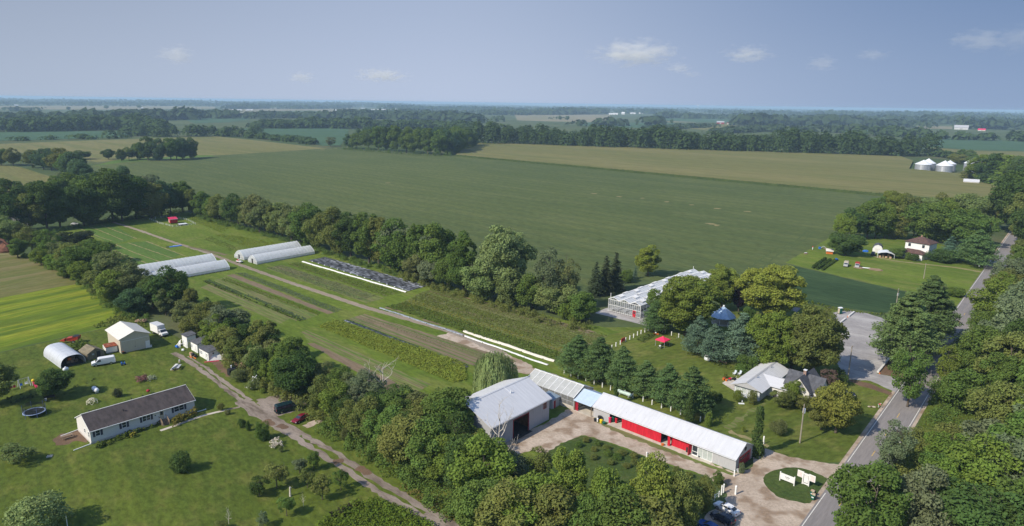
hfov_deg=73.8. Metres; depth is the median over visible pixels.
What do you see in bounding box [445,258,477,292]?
open crowned tree
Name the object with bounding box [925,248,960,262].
shrub
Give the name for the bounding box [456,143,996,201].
maize field
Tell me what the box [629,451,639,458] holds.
berry bush
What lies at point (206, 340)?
open crowned tree
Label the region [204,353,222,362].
truck cap
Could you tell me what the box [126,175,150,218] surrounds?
hedgerow tree
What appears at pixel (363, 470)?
lane patch
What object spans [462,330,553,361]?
row cover
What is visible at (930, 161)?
grain bin
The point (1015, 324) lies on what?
tall tree
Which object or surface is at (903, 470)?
undergrowth
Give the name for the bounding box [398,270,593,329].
undergrowth
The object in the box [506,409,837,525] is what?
gravel yard
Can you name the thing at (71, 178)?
hedgerow tree
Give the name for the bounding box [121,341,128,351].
sliding door
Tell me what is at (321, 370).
broadleaf tree
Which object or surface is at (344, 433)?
shrub
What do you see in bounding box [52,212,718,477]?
farm field
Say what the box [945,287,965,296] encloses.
shrub
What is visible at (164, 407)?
ranch house
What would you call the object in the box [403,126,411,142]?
hedgerow tree
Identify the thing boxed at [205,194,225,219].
hedgerow tree
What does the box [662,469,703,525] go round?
hedgerow tree
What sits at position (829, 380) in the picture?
open crowned tree
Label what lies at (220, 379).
wheel rut
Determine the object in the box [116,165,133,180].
broadleaf tree
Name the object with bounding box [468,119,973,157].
woods
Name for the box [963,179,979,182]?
farm shed
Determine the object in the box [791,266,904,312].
soybean strip
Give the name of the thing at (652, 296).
broadleaf tree
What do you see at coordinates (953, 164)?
grain bin
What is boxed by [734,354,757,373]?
shrub
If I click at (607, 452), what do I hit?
berry bush
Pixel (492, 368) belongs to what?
willow tree
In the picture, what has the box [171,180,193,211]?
tall tree
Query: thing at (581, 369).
hedgerow tree
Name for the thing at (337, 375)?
broadleaf tree
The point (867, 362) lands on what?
parking lot
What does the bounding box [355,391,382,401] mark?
hedgerow tree
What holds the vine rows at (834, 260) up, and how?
on the lawn at (903, 276)
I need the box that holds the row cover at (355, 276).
[302,261,406,291]
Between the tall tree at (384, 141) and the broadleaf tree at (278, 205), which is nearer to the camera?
the broadleaf tree at (278, 205)
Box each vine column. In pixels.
[613,378,618,396]
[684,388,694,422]
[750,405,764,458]
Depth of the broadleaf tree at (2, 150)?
723.59 m
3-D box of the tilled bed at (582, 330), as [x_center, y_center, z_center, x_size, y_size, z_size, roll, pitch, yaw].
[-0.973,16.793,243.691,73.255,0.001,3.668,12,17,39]
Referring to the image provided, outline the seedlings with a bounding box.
[363,317,481,357]
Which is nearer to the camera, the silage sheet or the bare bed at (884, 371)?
the bare bed at (884, 371)
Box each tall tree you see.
[20,180,61,228]
[30,229,52,250]
[90,245,118,271]
[111,177,131,220]
[154,289,175,315]
[165,277,183,305]
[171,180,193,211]
[181,288,198,303]
[183,189,197,211]
[196,194,207,216]
[197,297,214,310]
[219,317,240,334]
[245,319,280,345]
[262,205,281,234]
[277,204,296,239]
[331,211,362,257]
[349,212,376,262]
[366,217,385,262]
[369,126,382,148]
[380,127,391,149]
[386,125,400,149]
[398,128,411,152]
[405,223,426,260]
[416,234,439,258]
[420,128,433,153]
[446,230,476,289]
[465,127,474,144]
[552,446,589,499]
[634,244,661,275]
[732,284,746,311]
[972,352,1023,393]
[990,271,1017,293]
[997,170,1023,226]
[997,318,1023,348]
[1002,192,1023,238]
[1006,245,1023,265]
[1010,239,1023,257]
[1012,394,1023,418]
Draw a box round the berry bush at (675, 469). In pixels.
[672,466,679,472]
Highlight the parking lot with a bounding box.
[829,310,897,391]
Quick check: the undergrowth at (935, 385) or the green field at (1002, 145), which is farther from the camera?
the green field at (1002, 145)
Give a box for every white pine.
[866,290,946,369]
[895,275,963,339]
[896,305,944,347]
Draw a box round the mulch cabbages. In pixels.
[349,320,467,365]
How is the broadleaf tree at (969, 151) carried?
on the farmland ground at (156, 314)
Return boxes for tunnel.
[137,253,216,275]
[148,259,229,280]
[234,241,300,259]
[248,245,314,263]
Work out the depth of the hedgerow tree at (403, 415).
140.23 m
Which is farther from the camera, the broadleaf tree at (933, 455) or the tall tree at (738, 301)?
the tall tree at (738, 301)
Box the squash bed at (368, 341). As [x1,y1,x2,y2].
[319,319,466,381]
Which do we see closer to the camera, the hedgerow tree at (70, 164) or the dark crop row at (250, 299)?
the dark crop row at (250, 299)
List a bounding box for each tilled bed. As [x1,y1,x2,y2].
[189,246,227,254]
[226,274,332,313]
[308,343,398,389]
[349,314,515,365]
[443,291,594,332]
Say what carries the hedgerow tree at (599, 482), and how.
on the farmland ground at (156, 314)
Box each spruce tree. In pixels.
[586,262,606,297]
[599,256,616,296]
[608,252,626,293]
[633,265,637,278]
[940,236,964,261]
[959,165,974,178]
[975,153,1004,182]
[987,155,1014,184]
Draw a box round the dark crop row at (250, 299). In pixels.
[204,280,300,320]
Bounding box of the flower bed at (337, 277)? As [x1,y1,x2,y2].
[290,262,400,294]
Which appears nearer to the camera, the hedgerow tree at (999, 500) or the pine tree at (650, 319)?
the hedgerow tree at (999, 500)
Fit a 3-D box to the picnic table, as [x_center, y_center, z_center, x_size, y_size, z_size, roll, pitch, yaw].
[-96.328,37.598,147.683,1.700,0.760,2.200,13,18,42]
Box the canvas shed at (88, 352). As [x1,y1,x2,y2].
[78,344,103,359]
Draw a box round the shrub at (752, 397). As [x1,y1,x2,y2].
[747,390,757,404]
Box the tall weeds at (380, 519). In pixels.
[315,496,435,525]
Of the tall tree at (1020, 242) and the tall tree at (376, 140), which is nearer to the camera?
the tall tree at (1020, 242)
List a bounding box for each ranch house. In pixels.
[75,384,195,443]
[731,361,788,400]
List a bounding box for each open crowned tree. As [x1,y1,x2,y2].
[12,229,29,238]
[16,226,37,250]
[34,229,61,250]
[45,236,67,254]
[91,250,139,275]
[197,313,229,344]
[201,317,220,341]
[306,355,320,384]
[325,137,335,146]
[340,371,354,383]
[376,382,403,397]
[381,383,415,402]
[441,411,476,436]
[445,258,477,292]
[500,449,531,477]
[520,446,552,477]
[532,245,564,309]
[555,254,581,295]
[769,387,796,407]
[794,394,813,410]
[820,369,838,384]
[874,419,918,467]
[888,345,933,406]
[935,345,961,376]
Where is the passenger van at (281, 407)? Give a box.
[274,400,300,413]
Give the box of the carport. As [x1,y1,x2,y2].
[877,250,894,258]
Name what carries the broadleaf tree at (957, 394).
on the verge
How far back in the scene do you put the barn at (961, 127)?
2482.06 m
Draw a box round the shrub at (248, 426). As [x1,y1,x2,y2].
[245,420,250,430]
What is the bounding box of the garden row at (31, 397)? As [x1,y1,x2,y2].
[0,394,35,407]
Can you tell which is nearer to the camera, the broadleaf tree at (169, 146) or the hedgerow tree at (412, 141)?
the broadleaf tree at (169, 146)
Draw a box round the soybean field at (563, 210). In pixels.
[89,149,906,312]
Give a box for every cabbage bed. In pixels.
[235,272,339,312]
[267,265,374,299]
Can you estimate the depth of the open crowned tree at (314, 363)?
175.11 m
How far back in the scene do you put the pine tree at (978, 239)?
317.91 m
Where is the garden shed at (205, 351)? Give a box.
[198,344,219,359]
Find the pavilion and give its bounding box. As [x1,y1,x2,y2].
[711,305,735,326]
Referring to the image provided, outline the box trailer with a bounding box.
[103,342,117,352]
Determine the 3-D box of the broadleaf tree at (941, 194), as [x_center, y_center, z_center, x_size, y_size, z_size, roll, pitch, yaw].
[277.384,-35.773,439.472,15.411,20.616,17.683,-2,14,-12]
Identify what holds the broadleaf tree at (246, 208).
on the farmland ground at (156, 314)
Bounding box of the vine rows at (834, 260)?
[821,258,836,269]
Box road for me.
[799,232,1016,525]
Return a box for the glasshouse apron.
[596,307,646,324]
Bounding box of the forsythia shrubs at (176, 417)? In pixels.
[170,406,197,426]
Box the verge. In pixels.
[885,327,988,525]
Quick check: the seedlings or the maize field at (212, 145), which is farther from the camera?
the maize field at (212, 145)
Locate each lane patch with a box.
[262,419,274,425]
[276,424,288,428]
[333,459,343,464]
[355,466,371,474]
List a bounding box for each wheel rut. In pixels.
[171,352,246,404]
[187,356,252,400]
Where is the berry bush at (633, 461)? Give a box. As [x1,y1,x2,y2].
[630,459,637,464]
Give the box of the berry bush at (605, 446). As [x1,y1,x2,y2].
[602,444,611,448]
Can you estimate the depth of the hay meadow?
230.76 m
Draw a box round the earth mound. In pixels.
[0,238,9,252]
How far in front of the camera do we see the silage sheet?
290.87 m
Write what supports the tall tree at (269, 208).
on the farmland ground at (156, 314)
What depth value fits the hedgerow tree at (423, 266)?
271.66 m
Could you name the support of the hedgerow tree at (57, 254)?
on the farmland ground at (156, 314)
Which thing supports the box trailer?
on the lawn at (133, 480)
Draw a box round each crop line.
[209,285,296,320]
[218,279,310,317]
[222,278,313,315]
[229,276,319,312]
[271,267,370,301]
[279,267,376,299]
[302,332,423,387]
[305,331,427,385]
[354,318,475,363]
[357,316,477,358]
[363,315,483,354]
[417,295,565,343]
[434,292,594,337]
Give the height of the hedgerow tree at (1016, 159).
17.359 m
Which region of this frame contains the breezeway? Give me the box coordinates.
[574,388,602,416]
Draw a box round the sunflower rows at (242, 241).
[217,234,275,247]
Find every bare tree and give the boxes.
[373,355,398,392]
[478,396,517,449]
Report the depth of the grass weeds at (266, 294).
255.89 m
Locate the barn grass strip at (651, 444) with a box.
[597,421,733,474]
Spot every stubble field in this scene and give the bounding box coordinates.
[0,106,214,109]
[229,108,354,112]
[313,109,368,111]
[515,114,609,121]
[918,126,951,128]
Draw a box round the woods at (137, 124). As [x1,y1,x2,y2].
[0,113,1023,144]
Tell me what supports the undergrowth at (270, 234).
on the farmland ground at (156, 314)
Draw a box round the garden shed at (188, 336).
[181,331,195,347]
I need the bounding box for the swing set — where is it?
[8,377,30,390]
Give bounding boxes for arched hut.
[43,342,85,367]
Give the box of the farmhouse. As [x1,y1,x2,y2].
[902,235,938,260]
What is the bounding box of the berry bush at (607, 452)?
[603,449,612,456]
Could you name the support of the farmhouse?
on the lawn at (903, 276)
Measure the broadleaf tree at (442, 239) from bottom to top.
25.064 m
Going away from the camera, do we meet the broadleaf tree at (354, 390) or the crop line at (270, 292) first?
the broadleaf tree at (354, 390)
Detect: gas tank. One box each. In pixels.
[91,386,98,393]
[618,389,632,397]
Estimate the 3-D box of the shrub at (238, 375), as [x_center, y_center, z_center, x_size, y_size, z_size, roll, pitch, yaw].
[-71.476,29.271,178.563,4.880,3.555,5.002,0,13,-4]
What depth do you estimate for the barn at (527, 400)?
153.45 m
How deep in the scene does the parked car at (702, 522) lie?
118.98 m
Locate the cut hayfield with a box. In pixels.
[0,253,76,297]
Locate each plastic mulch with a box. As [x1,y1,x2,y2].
[343,319,468,366]
[380,307,462,334]
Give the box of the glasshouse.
[608,266,710,318]
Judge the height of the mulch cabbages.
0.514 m
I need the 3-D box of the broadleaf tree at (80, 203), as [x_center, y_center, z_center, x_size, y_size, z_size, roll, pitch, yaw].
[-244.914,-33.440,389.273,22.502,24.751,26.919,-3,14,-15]
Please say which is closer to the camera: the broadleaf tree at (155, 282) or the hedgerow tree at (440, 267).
the broadleaf tree at (155, 282)
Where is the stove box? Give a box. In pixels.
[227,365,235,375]
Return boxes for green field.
[0,131,135,140]
[185,117,248,122]
[244,127,348,145]
[581,122,674,127]
[665,118,730,121]
[929,138,1023,150]
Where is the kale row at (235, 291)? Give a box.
[208,279,303,319]
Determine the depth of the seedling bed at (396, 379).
192.61 m
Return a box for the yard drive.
[870,255,981,271]
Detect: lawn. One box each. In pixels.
[0,316,473,525]
[559,289,891,462]
[785,233,983,316]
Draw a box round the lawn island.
[763,467,826,502]
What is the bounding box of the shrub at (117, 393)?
[112,388,122,397]
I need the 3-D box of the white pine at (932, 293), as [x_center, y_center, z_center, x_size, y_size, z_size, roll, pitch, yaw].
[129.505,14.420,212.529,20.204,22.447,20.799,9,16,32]
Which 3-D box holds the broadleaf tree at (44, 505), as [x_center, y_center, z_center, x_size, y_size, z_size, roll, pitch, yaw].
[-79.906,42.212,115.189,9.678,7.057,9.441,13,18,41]
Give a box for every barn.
[105,321,149,353]
[461,376,551,441]
[592,392,752,470]
[872,243,882,252]
[954,125,968,129]
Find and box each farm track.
[113,222,506,354]
[117,239,157,243]
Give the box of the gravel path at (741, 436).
[728,430,768,446]
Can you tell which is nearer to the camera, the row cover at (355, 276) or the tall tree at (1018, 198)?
the row cover at (355, 276)
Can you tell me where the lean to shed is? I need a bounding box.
[546,391,560,408]
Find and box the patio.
[723,377,737,389]
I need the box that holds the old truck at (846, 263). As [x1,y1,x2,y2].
[843,260,848,266]
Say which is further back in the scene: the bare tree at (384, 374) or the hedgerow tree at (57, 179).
the hedgerow tree at (57, 179)
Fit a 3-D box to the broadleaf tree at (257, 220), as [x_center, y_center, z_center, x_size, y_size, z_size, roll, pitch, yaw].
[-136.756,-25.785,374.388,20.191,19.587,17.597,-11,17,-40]
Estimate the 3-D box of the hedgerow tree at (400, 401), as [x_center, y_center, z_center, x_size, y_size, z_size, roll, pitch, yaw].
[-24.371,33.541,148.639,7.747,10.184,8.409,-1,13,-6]
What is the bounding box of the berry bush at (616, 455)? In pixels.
[612,453,621,459]
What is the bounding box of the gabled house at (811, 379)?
[783,368,828,403]
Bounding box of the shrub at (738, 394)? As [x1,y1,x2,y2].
[732,390,743,401]
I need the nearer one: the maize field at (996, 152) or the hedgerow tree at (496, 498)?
the hedgerow tree at (496, 498)
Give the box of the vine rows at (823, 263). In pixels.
[816,258,831,268]
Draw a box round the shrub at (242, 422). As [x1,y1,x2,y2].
[237,419,245,427]
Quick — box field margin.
[96,155,212,165]
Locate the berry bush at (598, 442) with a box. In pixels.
[595,439,602,445]
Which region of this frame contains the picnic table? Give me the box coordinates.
[60,433,72,439]
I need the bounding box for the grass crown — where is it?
[300,435,425,513]
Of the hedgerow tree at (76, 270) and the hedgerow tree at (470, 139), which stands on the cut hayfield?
the hedgerow tree at (76, 270)
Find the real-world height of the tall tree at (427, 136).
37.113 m
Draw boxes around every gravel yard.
[438,333,533,373]
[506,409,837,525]
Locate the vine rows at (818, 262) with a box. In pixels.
[811,257,826,267]
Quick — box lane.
[235,399,458,525]
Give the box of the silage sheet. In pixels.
[310,257,424,290]
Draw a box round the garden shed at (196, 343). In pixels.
[190,336,203,352]
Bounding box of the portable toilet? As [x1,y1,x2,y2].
[837,307,842,313]
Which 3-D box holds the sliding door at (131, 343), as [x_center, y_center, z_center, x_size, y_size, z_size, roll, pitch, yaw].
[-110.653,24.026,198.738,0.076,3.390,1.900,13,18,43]
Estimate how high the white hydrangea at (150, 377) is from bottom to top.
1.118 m
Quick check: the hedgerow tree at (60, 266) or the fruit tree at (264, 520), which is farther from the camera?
the hedgerow tree at (60, 266)
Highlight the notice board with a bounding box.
[797,469,815,485]
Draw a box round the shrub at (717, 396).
[712,391,722,402]
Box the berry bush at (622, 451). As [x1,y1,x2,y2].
[617,449,627,454]
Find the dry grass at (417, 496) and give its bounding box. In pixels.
[399,483,467,525]
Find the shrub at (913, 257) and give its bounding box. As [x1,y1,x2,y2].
[909,254,919,260]
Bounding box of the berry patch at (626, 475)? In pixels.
[548,436,713,490]
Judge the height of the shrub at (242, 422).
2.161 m
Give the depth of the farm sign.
133.81 m
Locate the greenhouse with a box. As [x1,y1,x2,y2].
[528,369,593,409]
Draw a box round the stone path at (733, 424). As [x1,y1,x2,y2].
[722,403,765,429]
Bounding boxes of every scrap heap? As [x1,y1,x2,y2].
[175,339,182,347]
[189,352,196,358]
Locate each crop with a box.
[78,225,132,243]
[117,241,179,264]
[206,236,240,249]
[386,301,566,359]
[402,299,563,351]
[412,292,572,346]
[425,289,605,342]
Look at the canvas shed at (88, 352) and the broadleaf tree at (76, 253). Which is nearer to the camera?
the canvas shed at (88, 352)
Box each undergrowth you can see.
[2,209,184,239]
[20,252,150,318]
[181,335,327,421]
[188,212,401,275]
[307,405,531,494]
[315,413,474,521]
[342,144,475,155]
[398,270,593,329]
[891,424,931,477]
[922,296,985,428]
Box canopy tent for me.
[655,336,670,345]
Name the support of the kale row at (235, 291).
on the seedling bed at (265, 297)
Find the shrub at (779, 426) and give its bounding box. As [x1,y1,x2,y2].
[768,418,787,434]
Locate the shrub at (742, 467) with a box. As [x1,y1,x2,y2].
[738,462,744,473]
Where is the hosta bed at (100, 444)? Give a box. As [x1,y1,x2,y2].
[94,421,159,447]
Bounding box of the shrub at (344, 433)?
[340,427,348,440]
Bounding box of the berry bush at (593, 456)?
[590,454,598,459]
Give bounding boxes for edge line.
[802,493,825,525]
[847,231,1011,461]
[888,325,969,461]
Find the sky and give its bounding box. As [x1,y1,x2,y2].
[0,0,1023,111]
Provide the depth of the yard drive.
324.14 m
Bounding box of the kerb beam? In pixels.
[877,355,892,372]
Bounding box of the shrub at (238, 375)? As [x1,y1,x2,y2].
[229,368,249,381]
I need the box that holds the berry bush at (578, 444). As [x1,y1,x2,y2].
[575,441,582,447]
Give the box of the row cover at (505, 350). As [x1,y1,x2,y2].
[464,335,547,364]
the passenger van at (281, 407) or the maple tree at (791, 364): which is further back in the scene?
the maple tree at (791, 364)
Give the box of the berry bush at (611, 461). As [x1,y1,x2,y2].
[607,458,615,464]
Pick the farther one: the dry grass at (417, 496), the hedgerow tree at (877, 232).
the hedgerow tree at (877, 232)
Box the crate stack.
[66,356,77,363]
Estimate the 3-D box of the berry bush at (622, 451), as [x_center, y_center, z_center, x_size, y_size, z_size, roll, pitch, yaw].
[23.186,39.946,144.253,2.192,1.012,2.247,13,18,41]
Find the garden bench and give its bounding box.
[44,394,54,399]
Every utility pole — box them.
[799,404,805,442]
[847,346,852,381]
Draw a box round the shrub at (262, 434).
[254,420,269,440]
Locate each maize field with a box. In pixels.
[0,136,326,161]
[0,165,54,190]
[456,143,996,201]
[690,124,734,130]
[928,148,1023,155]
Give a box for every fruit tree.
[0,442,37,463]
[214,520,227,525]
[248,475,268,495]
[255,511,269,525]
[263,463,289,487]
[276,496,295,515]
[292,458,307,472]
[297,468,315,487]
[306,450,319,469]
[309,472,330,499]
[332,469,348,489]
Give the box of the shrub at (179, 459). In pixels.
[168,450,192,473]
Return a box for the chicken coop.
[167,217,177,222]
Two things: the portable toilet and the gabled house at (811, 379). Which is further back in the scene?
the portable toilet
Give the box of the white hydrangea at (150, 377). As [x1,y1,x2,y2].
[147,375,156,380]
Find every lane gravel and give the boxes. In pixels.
[256,395,306,416]
[302,420,322,427]
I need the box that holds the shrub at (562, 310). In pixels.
[555,301,579,320]
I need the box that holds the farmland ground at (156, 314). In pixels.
[0,98,1023,525]
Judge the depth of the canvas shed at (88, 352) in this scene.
193.08 m
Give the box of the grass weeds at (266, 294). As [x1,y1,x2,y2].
[222,278,320,314]
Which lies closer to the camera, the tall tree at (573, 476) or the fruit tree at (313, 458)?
the tall tree at (573, 476)
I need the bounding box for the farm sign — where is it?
[779,471,795,485]
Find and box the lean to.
[826,248,833,253]
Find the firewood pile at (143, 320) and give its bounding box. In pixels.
[135,319,147,322]
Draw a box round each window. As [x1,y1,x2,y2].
[142,415,150,421]
[174,404,183,411]
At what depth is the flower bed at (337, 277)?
280.15 m
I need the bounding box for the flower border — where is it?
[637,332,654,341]
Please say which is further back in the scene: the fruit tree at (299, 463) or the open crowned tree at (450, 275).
the open crowned tree at (450, 275)
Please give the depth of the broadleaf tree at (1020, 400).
139.44 m
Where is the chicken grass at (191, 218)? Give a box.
[190,213,237,230]
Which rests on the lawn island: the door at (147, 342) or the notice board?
the notice board
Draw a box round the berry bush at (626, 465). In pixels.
[622,462,631,468]
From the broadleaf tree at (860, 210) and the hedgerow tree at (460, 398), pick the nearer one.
the hedgerow tree at (460, 398)
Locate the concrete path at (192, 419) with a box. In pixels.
[160,409,227,430]
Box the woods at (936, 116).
[0,97,1023,124]
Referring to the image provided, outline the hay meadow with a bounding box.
[0,284,122,351]
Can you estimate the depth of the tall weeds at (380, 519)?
120.11 m
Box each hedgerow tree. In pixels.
[0,178,26,199]
[0,193,28,223]
[5,223,30,243]
[20,149,40,167]
[42,253,55,268]
[46,175,70,196]
[50,255,70,276]
[52,152,68,170]
[53,242,83,262]
[56,151,87,171]
[58,171,85,184]
[65,260,92,279]
[66,158,90,172]
[68,161,93,175]
[69,179,110,224]
[72,173,93,182]
[79,269,109,294]
[81,167,137,221]
[93,269,134,301]
[112,287,152,312]
[115,149,126,160]
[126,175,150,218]
[131,143,144,159]
[135,182,169,217]
[135,275,161,308]
[141,175,151,182]
[148,138,164,159]
[167,189,182,213]
[169,299,197,322]
[175,137,190,158]
[178,314,202,335]
[184,137,198,157]
[201,196,220,217]
[202,304,251,335]
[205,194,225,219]
[208,326,241,352]
[222,336,248,362]
[236,323,257,340]
[241,345,262,371]
[244,348,273,378]
[246,333,278,350]
[257,355,279,382]
[260,339,280,354]
[266,336,314,370]
[270,349,316,395]
[286,202,329,246]
[316,378,355,420]
[331,394,354,424]
[338,395,385,438]
[342,133,354,147]
[346,405,381,434]
[348,133,362,148]
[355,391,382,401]
[358,129,373,147]
[360,404,404,447]
[370,217,415,270]
[376,409,431,466]
[384,397,413,417]
[387,410,414,449]
[402,416,452,477]
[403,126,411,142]
[403,129,422,153]
[403,390,427,407]
[411,127,424,141]
[416,258,442,283]
[417,386,475,430]
[422,397,466,431]
[430,129,447,154]
[431,126,440,134]
[431,256,452,287]
[440,129,460,153]
[441,433,487,493]
[446,433,516,490]
[449,476,502,525]
[450,127,464,150]
[455,127,467,146]
[459,258,496,299]
[461,427,483,437]
[464,130,473,146]
[470,130,477,144]
[470,428,498,454]
[472,475,542,525]
[493,268,526,305]
[493,469,568,525]
[514,273,545,308]
[558,490,613,525]
[567,291,600,320]
[579,466,635,508]
[580,359,594,378]
[613,491,683,525]
[625,376,638,392]
[628,451,674,524]
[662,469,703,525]
[694,473,716,512]
[711,470,724,486]
[784,380,805,403]
[832,213,857,233]
[861,200,897,237]
[885,204,914,238]
[898,202,937,237]
[909,200,953,239]
[928,197,968,242]
[942,433,1023,501]
[946,153,958,162]
[952,325,1006,373]
[955,154,968,163]
[964,278,1008,321]
[979,492,1023,525]
[988,257,1023,281]
[989,491,1023,525]
[991,296,1023,333]
[1013,156,1023,164]
[1015,379,1023,392]
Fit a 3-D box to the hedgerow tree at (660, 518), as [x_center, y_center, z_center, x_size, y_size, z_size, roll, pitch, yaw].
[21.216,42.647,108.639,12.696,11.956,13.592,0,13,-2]
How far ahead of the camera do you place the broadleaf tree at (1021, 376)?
155.41 m
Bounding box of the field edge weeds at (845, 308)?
[807,300,883,314]
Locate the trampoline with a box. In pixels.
[21,401,46,418]
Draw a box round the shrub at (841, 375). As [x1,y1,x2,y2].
[829,367,849,384]
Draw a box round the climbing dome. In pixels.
[86,398,97,404]
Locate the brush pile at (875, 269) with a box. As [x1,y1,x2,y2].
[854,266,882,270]
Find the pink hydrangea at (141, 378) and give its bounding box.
[135,373,147,381]
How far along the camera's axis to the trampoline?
158.51 m
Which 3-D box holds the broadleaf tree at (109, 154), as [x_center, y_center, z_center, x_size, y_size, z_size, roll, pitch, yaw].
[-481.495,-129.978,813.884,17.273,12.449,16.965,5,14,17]
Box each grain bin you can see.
[914,160,931,170]
[925,158,935,170]
[935,160,952,172]
[948,160,955,171]
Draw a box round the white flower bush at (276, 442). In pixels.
[269,437,282,447]
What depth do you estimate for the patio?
181.84 m
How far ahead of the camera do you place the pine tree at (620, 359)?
174.51 m
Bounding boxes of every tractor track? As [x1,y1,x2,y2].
[752,229,808,265]
[763,231,814,266]
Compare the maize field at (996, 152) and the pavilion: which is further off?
the maize field at (996, 152)
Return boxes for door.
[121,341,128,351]
[128,339,135,351]
[135,338,142,349]
[145,340,149,347]
[159,410,164,419]
[622,418,637,433]
[638,425,652,438]
[653,430,660,442]
[739,450,749,467]
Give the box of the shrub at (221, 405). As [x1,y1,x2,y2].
[217,403,224,409]
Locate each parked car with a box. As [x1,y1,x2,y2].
[291,413,309,423]
[697,519,717,525]
[709,510,735,525]
[713,501,740,516]
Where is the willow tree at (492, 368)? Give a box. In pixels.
[472,350,518,392]
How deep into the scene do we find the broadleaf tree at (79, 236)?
322.61 m
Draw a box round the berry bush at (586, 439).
[583,436,589,442]
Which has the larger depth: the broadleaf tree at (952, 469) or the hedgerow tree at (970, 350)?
the hedgerow tree at (970, 350)
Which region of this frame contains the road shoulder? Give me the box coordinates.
[794,231,1010,525]
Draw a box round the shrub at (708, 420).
[704,411,712,426]
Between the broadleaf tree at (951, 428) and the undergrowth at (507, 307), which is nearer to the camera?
the broadleaf tree at (951, 428)
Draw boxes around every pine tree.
[554,334,600,375]
[577,336,619,381]
[603,345,639,389]
[628,360,659,397]
[640,300,672,332]
[650,363,681,405]
[667,366,715,414]
[676,315,711,353]
[697,323,731,361]
[721,312,768,363]
[949,229,1005,265]
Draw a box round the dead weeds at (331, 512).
[326,499,358,521]
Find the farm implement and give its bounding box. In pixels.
[60,335,80,342]
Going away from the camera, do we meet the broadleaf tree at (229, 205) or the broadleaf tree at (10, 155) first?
the broadleaf tree at (229, 205)
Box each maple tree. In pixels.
[475,224,537,286]
[657,274,723,335]
[707,264,741,307]
[732,263,807,314]
[745,310,800,363]
[777,326,804,368]
[781,304,849,369]
[868,196,890,206]
[883,190,907,212]
[921,197,942,202]
[986,209,1005,229]
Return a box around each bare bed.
[53,430,87,444]
[211,360,228,376]
[848,379,891,394]
[880,358,913,376]
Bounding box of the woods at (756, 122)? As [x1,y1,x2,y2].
[0,105,1023,133]
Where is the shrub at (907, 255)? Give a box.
[905,252,910,259]
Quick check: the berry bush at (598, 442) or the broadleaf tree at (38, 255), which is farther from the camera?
the broadleaf tree at (38, 255)
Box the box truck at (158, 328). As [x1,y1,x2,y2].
[150,321,168,336]
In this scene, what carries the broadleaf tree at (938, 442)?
on the verge
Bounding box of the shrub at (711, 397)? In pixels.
[701,394,714,408]
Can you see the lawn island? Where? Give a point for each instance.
(799, 491)
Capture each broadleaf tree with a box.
[0,148,7,164]
[0,215,19,242]
[0,362,19,396]
[1,147,21,165]
[2,489,74,525]
[6,193,45,230]
[6,238,29,257]
[28,148,48,168]
[28,248,48,264]
[34,367,74,396]
[36,187,73,228]
[39,148,54,170]
[42,147,69,169]
[56,230,95,244]
[60,241,110,267]
[63,183,104,225]
[73,150,91,158]
[78,238,116,249]
[99,149,115,158]
[108,262,149,290]
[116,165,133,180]
[122,147,134,157]
[135,136,154,159]
[142,265,189,303]
[146,174,165,183]
[154,181,179,215]
[160,138,180,159]
[166,138,184,159]
[181,301,219,330]
[189,191,210,213]
[218,199,233,221]
[220,193,245,223]
[236,197,248,225]
[240,194,267,228]
[241,195,269,231]
[244,199,275,232]
[262,202,292,237]
[278,206,310,242]
[289,345,310,366]
[301,215,321,248]
[307,374,335,409]
[310,206,344,252]
[310,361,341,387]
[320,220,347,255]
[326,365,354,382]
[334,384,364,407]
[344,368,386,395]
[376,222,414,270]
[378,392,399,410]
[386,237,413,266]
[393,396,434,416]
[401,255,424,280]
[411,221,456,280]
[414,433,462,482]
[512,482,585,525]
[534,282,577,313]
[572,486,656,525]
[646,288,671,322]
[738,306,756,318]
[808,397,835,429]
[809,379,864,432]
[825,460,913,525]
[827,231,868,255]
[843,207,868,233]
[852,201,892,238]
[876,203,903,237]
[888,247,906,257]
[891,463,955,525]
[902,192,922,206]
[915,457,970,487]
[918,443,977,487]
[923,429,981,459]
[929,192,954,202]
[932,474,1023,525]
[933,486,1008,525]
[934,421,985,439]
[936,367,991,412]
[941,208,981,244]
[947,193,983,209]
[954,418,1002,450]
[955,213,1001,240]
[961,320,999,357]
[962,193,997,220]
[963,149,976,153]
[963,380,1023,425]
[965,154,989,177]
[966,153,979,160]
[971,310,999,325]
[972,330,1023,375]
[974,153,1002,178]
[976,408,1023,455]
[979,430,1023,490]
[982,268,1023,288]
[988,170,1023,234]
[995,475,1023,525]
[997,278,1023,308]
[998,163,1022,182]
[1001,154,1015,161]
[1004,279,1023,295]
[1005,159,1023,173]
[1006,397,1023,426]
[1007,208,1023,239]
[1011,360,1023,388]
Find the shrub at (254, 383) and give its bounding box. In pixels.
[245,377,260,388]
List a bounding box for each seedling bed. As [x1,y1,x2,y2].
[201,284,289,323]
[214,277,316,318]
[266,265,382,302]
[300,330,430,390]
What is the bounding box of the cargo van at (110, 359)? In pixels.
[91,355,115,366]
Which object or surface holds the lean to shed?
on the farm field at (191, 233)
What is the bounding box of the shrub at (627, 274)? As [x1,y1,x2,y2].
[619,268,632,282]
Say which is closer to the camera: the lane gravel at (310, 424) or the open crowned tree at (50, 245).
the lane gravel at (310, 424)
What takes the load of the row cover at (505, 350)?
on the farm field at (191, 233)

